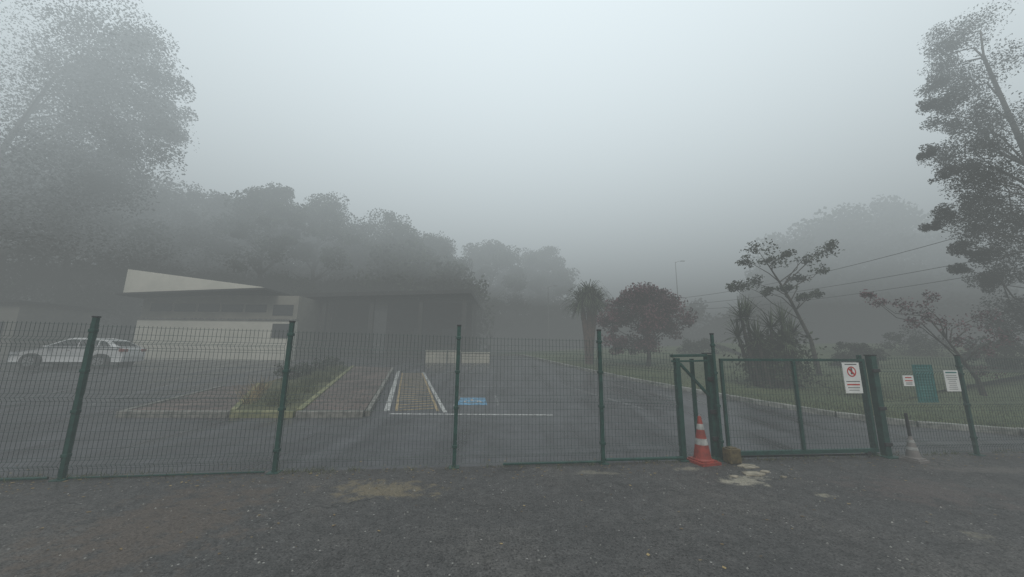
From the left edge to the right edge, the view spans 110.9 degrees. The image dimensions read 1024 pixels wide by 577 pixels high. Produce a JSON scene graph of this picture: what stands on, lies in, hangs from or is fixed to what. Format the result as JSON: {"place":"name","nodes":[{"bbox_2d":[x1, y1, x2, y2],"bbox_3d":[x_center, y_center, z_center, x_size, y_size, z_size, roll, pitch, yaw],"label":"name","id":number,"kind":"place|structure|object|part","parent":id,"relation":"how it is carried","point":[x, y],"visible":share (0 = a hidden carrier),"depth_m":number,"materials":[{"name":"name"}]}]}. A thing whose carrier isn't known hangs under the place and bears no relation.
{"place":"outdoors","nodes":[
{"label":"outdoors","id":0,"kind":"place"},
{"bbox_2d":[133,366,390,414],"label":"pavement","id":1,"kind":"structure","parent":0,"point":[350,401],"depth_m":10.12,"materials":[{"name":"concrete"}]},
{"bbox_2d":[376,352,510,355],"bbox_3d":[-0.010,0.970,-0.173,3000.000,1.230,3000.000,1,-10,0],"label":"ground","id":2,"kind":"structure","parent":0,"point":[492,354],"depth_m":30.98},
{"bbox_2d":[0,300,105,359],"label":"utility shed","id":3,"kind":"structure","parent":2,"relation":"on","point":[22,312],"depth_m":22.40,"materials":[{"name":"grey metal"}]},
{"bbox_2d":[0,322,4,339],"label":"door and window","id":4,"kind":"structure","parent":3,"relation":"in","point":[1,332],"depth_m":21.30,"materials":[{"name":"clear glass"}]},
{"bbox_2d":[0,140,144,329],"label":"broadleaf tree","id":5,"kind":"object","parent":2,"relation":"on","point":[16,266],"visible":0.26,"depth_m":27.60,"materials":[{"name":"green plant"}]},
{"bbox_2d":[0,138,197,331],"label":"broadleaf tree","id":6,"kind":"object","parent":2,"relation":"on","point":[106,256],"visible":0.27,"depth_m":28.74,"materials":[{"name":"green plant"}]},
{"bbox_2d":[0,0,199,265],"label":"tall tree","id":7,"kind":"object","parent":2,"relation":"on","point":[90,75],"visible":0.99,"depth_m":24.45,"materials":[{"name":"green plant"}]},
{"bbox_2d":[36,169,224,340],"bbox_3d":[-33.463,-2.571,32.315,15.555,16.965,12.545,-6,-12,35],"label":"broadleaf tree","id":8,"kind":"object","parent":2,"relation":"on","point":[163,194],"visible":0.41,"depth_m":30.45,"materials":[{"name":"green plant"}]},
{"bbox_2d":[116,181,264,330],"bbox_3d":[-30.445,-1.892,35.038,12.200,16.712,9.572,-3,-11,18],"label":"broadleaf tree","id":9,"kind":"object","parent":2,"relation":"on","point":[215,206],"visible":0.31,"depth_m":33.25,"materials":[{"name":"green plant"}]},
{"bbox_2d":[133,295,333,360],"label":"walls","id":10,"kind":"structure","parent":2,"relation":"on","point":[307,314],"depth_m":22.77,"materials":[{"name":"paint"}]},
{"bbox_2d":[150,303,293,337],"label":"windows","id":11,"kind":"structure","parent":10,"relation":"attached to","point":[287,310],"depth_m":23.04,"materials":[{"name":"black glass"}]},
{"bbox_2d":[114,288,482,312],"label":"roof","id":12,"kind":"structure","parent":10,"relation":"on","point":[383,298],"depth_m":24.93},
{"bbox_2d":[123,269,263,292],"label":"parapet","id":13,"kind":"structure","parent":12,"relation":"on","point":[139,281],"depth_m":22.05,"materials":[{"name":"white paint"}]},
{"bbox_2d":[1,209,497,353],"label":"distant tree line","id":14,"kind":"object","parent":2,"relation":"on","point":[446,278],"visible":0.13,"depth_m":36.78,"materials":[{"name":"green plant"}]},
{"bbox_2d":[203,182,321,293],"bbox_3d":[-23.124,-1.973,33.086,9.380,16.274,8.862,-6,-12,33],"label":"broadleaf tree","id":15,"kind":"object","parent":2,"relation":"on","point":[252,205],"visible":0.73,"depth_m":32.19,"materials":[{"name":"green plant"}]},
{"bbox_2d":[237,364,348,415],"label":"planting bed","id":16,"kind":"object","parent":2,"relation":"on","point":[297,403],"visible":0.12,"depth_m":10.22,"materials":[{"name":"green plant"}]},
{"bbox_2d":[217,376,278,403],"bbox_3d":[-7.487,2.866,10.263,1.223,0.659,3.414,6,-11,-26],"label":"dry shrub","id":17,"kind":"object","parent":16,"relation":"on","point":[255,392],"visible":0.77,"depth_m":9.73,"materials":[{"name":"brown plant"}]},
{"bbox_2d":[273,356,344,379],"bbox_3d":[-8.882,3.533,15.744,1.164,1.039,5.026,2,-10,-6],"label":"shrub","id":18,"kind":"object","parent":16,"relation":"on","point":[304,368],"visible":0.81,"depth_m":14.96,"materials":[{"name":"green plant"}]},
{"bbox_2d":[247,191,372,294],"bbox_3d":[-19.920,-1.832,36.078,10.546,17.111,9.581,-6,-12,35],"label":"broadleaf tree","id":19,"kind":"object","parent":2,"relation":"on","point":[331,217],"visible":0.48,"depth_m":35.19,"materials":[{"name":"green plant"}]},
{"bbox_2d":[339,208,436,352],"bbox_3d":[-14.257,-0.839,40.477,12.067,16.899,10.487,-4,-11,22],"label":"broadleaf tree","id":20,"kind":"object","parent":2,"relation":"on","point":[393,228],"visible":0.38,"depth_m":38.45,"materials":[{"name":"green plant"}]},
{"bbox_2d":[317,298,476,358],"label":"columns","id":21,"kind":"structure","parent":2,"relation":"on","point":[371,318],"depth_m":25.05,"materials":[{"name":"grey concrete"}]},
{"bbox_2d":[329,302,472,356],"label":"wall","id":22,"kind":"structure","parent":2,"relation":"on","point":[442,318],"depth_m":27.45,"materials":[{"name":"grey paint"}]},
{"bbox_2d":[411,230,474,279],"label":"broadleaf tree","id":23,"kind":"object","parent":2,"relation":"on","point":[441,245],"visible":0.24,"depth_m":43.14,"materials":[{"name":"green plant"}]},
{"bbox_2d":[461,239,536,353],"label":"broadleaf tree","id":24,"kind":"object","parent":2,"relation":"on","point":[502,257],"visible":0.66,"depth_m":52.20,"materials":[{"name":"green plant"}]},
{"bbox_2d":[0,316,1023,481],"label":"fence","id":25,"kind":"object","parent":2,"relation":"on","point":[76,410],"visible":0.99,"depth_m":4.88,"materials":[{"name":"green metal"}]},
{"bbox_2d":[902,375,914,385],"bbox_3d":[6.545,1.522,5.820,0.200,0.170,0.008,2,-10,-5],"label":"notice sign","id":26,"kind":"object","parent":25,"relation":"attached to","point":[908,380],"visible":1,"depth_m":5.82,"materials":[{"name":"white plastic"}]},
{"bbox_2d":[911,364,938,402],"bbox_3d":[6.964,1.599,5.944,0.390,0.620,0.009,2,-10,-5],"label":"information board","id":27,"kind":"object","parent":25,"relation":"attached to","point":[922,369],"visible":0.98,"depth_m":5.94,"materials":[{"name":"teal metal"}]},
{"bbox_2d":[943,370,960,390],"bbox_3d":[7.364,1.544,5.898,0.270,0.340,0.008,2,-10,-5],"label":"notice sign","id":28,"kind":"object","parent":25,"relation":"attached to","point":[952,381],"visible":1,"depth_m":5.90,"materials":[{"name":"white plastic"}]},
{"bbox_2d":[471,275,773,352],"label":"tree line","id":29,"kind":"object","parent":2,"relation":"on","point":[716,328],"visible":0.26,"depth_m":59.55,"materials":[{"name":"green plant"}]},
{"bbox_2d":[493,353,1023,434],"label":"kerb","id":30,"kind":"structure","parent":2,"relation":"on","point":[803,408],"depth_m":9.11,"materials":[{"name":"grey concrete"}]},
{"bbox_2d":[0,451,1023,576],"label":"road","id":31,"kind":"structure","parent":0,"point":[861,533],"depth_m":3.35,"materials":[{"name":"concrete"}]},
{"bbox_2d":[0,448,1022,482],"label":"fence line weeds","id":32,"kind":"object","parent":31,"relation":"on","point":[645,461],"visible":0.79,"depth_m":4.84,"materials":[{"name":"green plant"}]},
{"bbox_2d":[1,449,1021,576],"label":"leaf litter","id":33,"kind":"object","parent":31,"relation":"on","point":[648,554],"visible":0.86,"depth_m":4.32,"materials":[{"name":"brown plant"}]},
{"bbox_2d":[686,416,721,466],"bbox_3d":[2.837,2.258,5.291,0.340,0.660,0.340,4,-11,-17],"label":"traffic cone","id":34,"kind":"object","parent":31,"relation":"on","point":[701,457],"visible":1,"depth_m":5.20,"materials":[{"name":"orange plastic"}]},
{"bbox_2d":[722,446,741,463],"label":"concrete footing block","id":35,"kind":"structure","parent":31,"relation":"on","point":[731,454],"depth_m":5.19,"materials":[{"name":"beige concrete"}]},
{"bbox_2d":[729,464,786,477],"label":"broken concrete slab","id":36,"kind":"structure","parent":31,"relation":"on","point":[752,473],"depth_m":4.77,"materials":[{"name":"concrete"}]},
{"bbox_2d":[899,413,929,463],"bbox_3d":[6.176,2.302,5.473,0.240,0.706,0.240,4,-11,-17],"label":"traffic cone","id":37,"kind":"object","parent":31,"relation":"on","point":[912,454],"visible":1,"depth_m":5.41,"materials":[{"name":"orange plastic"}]},
{"bbox_2d":[0,354,1023,477],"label":"parking lot","id":38,"kind":"structure","parent":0,"point":[542,384],"depth_m":7.56,"materials":[{"name":"grey asphalt"}]},
{"bbox_2d":[8,338,146,368],"bbox_3d":[-21.650,3.247,17.762,4.330,1.519,2.020,3,-10,-14],"label":"parked car","id":39,"kind":"object","parent":38,"relation":"on","point":[73,345],"visible":0.76,"depth_m":17.17,"materials":[{"name":"white paint"}]},
{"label":"windows","id":40,"kind":"part","parent":39,"relation":"part of","materials":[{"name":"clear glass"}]},
{"bbox_2d":[115,366,393,417],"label":"island kerb","id":41,"kind":"structure","parent":38,"relation":"on","point":[332,414],"depth_m":8.28,"materials":[{"name":"concrete"}]},
{"bbox_2d":[0,371,728,414],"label":"bay markings","id":42,"kind":"object","parent":38,"relation":"on","point":[391,395],"visible":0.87,"depth_m":11.00,"materials":[{"name":"white paint"}]},
{"bbox_2d":[395,373,438,410],"bbox_3d":[-3.631,3.588,12.949,1.089,0.473,8.429,4,-11,-17],"label":"hatched walkway marking","id":43,"kind":"object","parent":38,"relation":"on","point":[398,396],"visible":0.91,"depth_m":11.01,"materials":[{"name":"white paint"}]},
{"bbox_2d":[425,350,489,362],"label":"wall","id":44,"kind":"structure","parent":38,"relation":"on","point":[437,357],"depth_m":22.06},
{"bbox_2d":[458,398,486,404],"bbox_3d":[-1.195,3.313,10.378,0.859,0.066,1.123,2,-10,-7],"label":"accessible bay marking","id":45,"kind":"object","parent":38,"relation":"on","point":[471,400],"visible":0.59,"depth_m":10.33,"materials":[{"name":"blue paint"}]},
{"bbox_2d":[670,353,720,461],"bbox_3d":[2.889,1.838,5.615,0.806,1.610,0.354,3,-10,-11],"label":"gate frame","id":46,"kind":"object","parent":38,"relation":"on","point":[709,391],"visible":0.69,"depth_m":5.57,"materials":[{"name":"green paint"}]},
{"bbox_2d":[718,354,898,458],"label":"sliding gate","id":47,"kind":"structure","parent":38,"relation":"on","point":[879,407],"depth_m":5.68,"materials":[{"name":"green metal"}]},
{"bbox_2d":[841,362,862,392],"bbox_3d":[5.585,1.465,5.787,0.310,0.490,0.009,2,-10,-6],"label":"prohibition sign","id":48,"kind":"object","parent":47,"relation":"attached to","point":[852,378],"visible":1,"depth_m":5.78,"materials":[{"name":"white plastic"}]},
{"bbox_2d":[0,0,1023,349],"label":"sky","id":49,"kind":"structure","parent":0,"point":[632,140],"materials":[{"name":"grey"}]},
{"bbox_2d":[498,343,1023,427],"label":"lawn","id":50,"kind":"structure","parent":0,"point":[828,351],"depth_m":13.45,"materials":[{"name":"green plant"}]},
{"bbox_2d":[504,246,581,350],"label":"broadleaf tree","id":51,"kind":"object","parent":50,"relation":"on","point":[545,262],"visible":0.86,"depth_m":57.27,"materials":[{"name":"green plant"}]},
{"bbox_2d":[548,285,557,350],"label":"street lamp","id":52,"kind":"object","parent":50,"relation":"on","point":[548,316],"visible":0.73,"depth_m":44.01,"materials":[{"name":"grey metal"}]},
{"bbox_2d":[562,279,612,363],"bbox_3d":[4.664,2.139,21.074,3.794,5.326,3.064,1,-10,0],"label":"palm tree","id":53,"kind":"object","parent":50,"relation":"on","point":[588,298],"visible":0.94,"depth_m":20.86,"materials":[{"name":"green plant"}]},
{"bbox_2d":[595,281,698,366],"bbox_3d":[7.195,1.962,18.771,4.628,4.901,4.091,8,-12,-36],"label":"purple leaf tree","id":54,"kind":"object","parent":50,"relation":"on","point":[649,306],"visible":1,"depth_m":18.39,"materials":[{"name":"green plant"}]},
{"bbox_2d":[675,260,684,344],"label":"street lamp","id":55,"kind":"object","parent":50,"relation":"on","point":[677,295],"visible":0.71,"depth_m":44.72,"materials":[{"name":"grey metal"}]},
{"bbox_2d":[676,337,728,353],"bbox_3d":[12.618,4.110,23.739,3.052,1.634,2.658,1,-10,0],"label":"round shrub","id":56,"kind":"object","parent":50,"relation":"on","point":[690,346],"visible":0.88,"depth_m":23.32,"materials":[{"name":"green plant"}]},
{"bbox_2d":[719,297,834,393],"bbox_3d":[9.166,1.904,12.558,3.325,3.552,3.288,-9,-14,42],"label":"yucca clump","id":57,"kind":"object","parent":50,"relation":"on","point":[783,344],"visible":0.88,"depth_m":12.22,"materials":[{"name":"green plant"}]},
{"bbox_2d":[725,238,843,375],"bbox_3d":[11.384,0.643,14.284,5.642,6.000,1.695,2,-10,-9],"label":"spreading tree","id":58,"kind":"object","parent":50,"relation":"on","point":[733,287],"visible":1,"depth_m":14.26,"materials":[{"name":"green plant"}]},
{"bbox_2d":[647,223,1021,332],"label":"power lines","id":59,"kind":"object","parent":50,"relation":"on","point":[847,283],"visible":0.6,"depth_m":20.46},
{"bbox_2d":[828,341,890,366],"bbox_3d":[15.267,3.179,15.708,1.820,1.664,1.809,3,-10,-15],"label":"round shrub","id":60,"kind":"object","parent":50,"relation":"on","point":[861,349],"visible":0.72,"depth_m":15.51,"materials":[{"name":"green plant"}]},
{"bbox_2d":[733,194,1023,344],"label":"hillside tree line","id":61,"kind":"object","parent":50,"relation":"on","point":[886,230],"visible":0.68,"depth_m":51.40,"materials":[{"name":"green plant"}]},
{"bbox_2d":[870,324,964,357],"bbox_3d":[21.228,3.173,18.738,3.805,2.632,3.838,8,-13,-37],"label":"round shrub","id":62,"kind":"object","parent":50,"relation":"on","point":[912,343],"visible":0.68,"depth_m":18.36,"materials":[{"name":"green plant"}]},
{"bbox_2d":[859,289,1023,395],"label":"sparse tree","id":63,"kind":"object","parent":50,"relation":"on","point":[864,295],"visible":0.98,"depth_m":10.62,"materials":[{"name":"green plant"}]},
{"bbox_2d":[913,0,1023,340],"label":"feathery tree","id":64,"kind":"object","parent":50,"relation":"on","point":[969,168],"visible":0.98,"depth_m":14.00,"materials":[{"name":"green plant"}]},
{"bbox_2d":[960,335,1023,371],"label":"round shrub","id":65,"kind":"object","parent":50,"relation":"on","point":[1004,351],"visible":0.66,"depth_m":13.59,"materials":[{"name":"green plant"}]}
]}

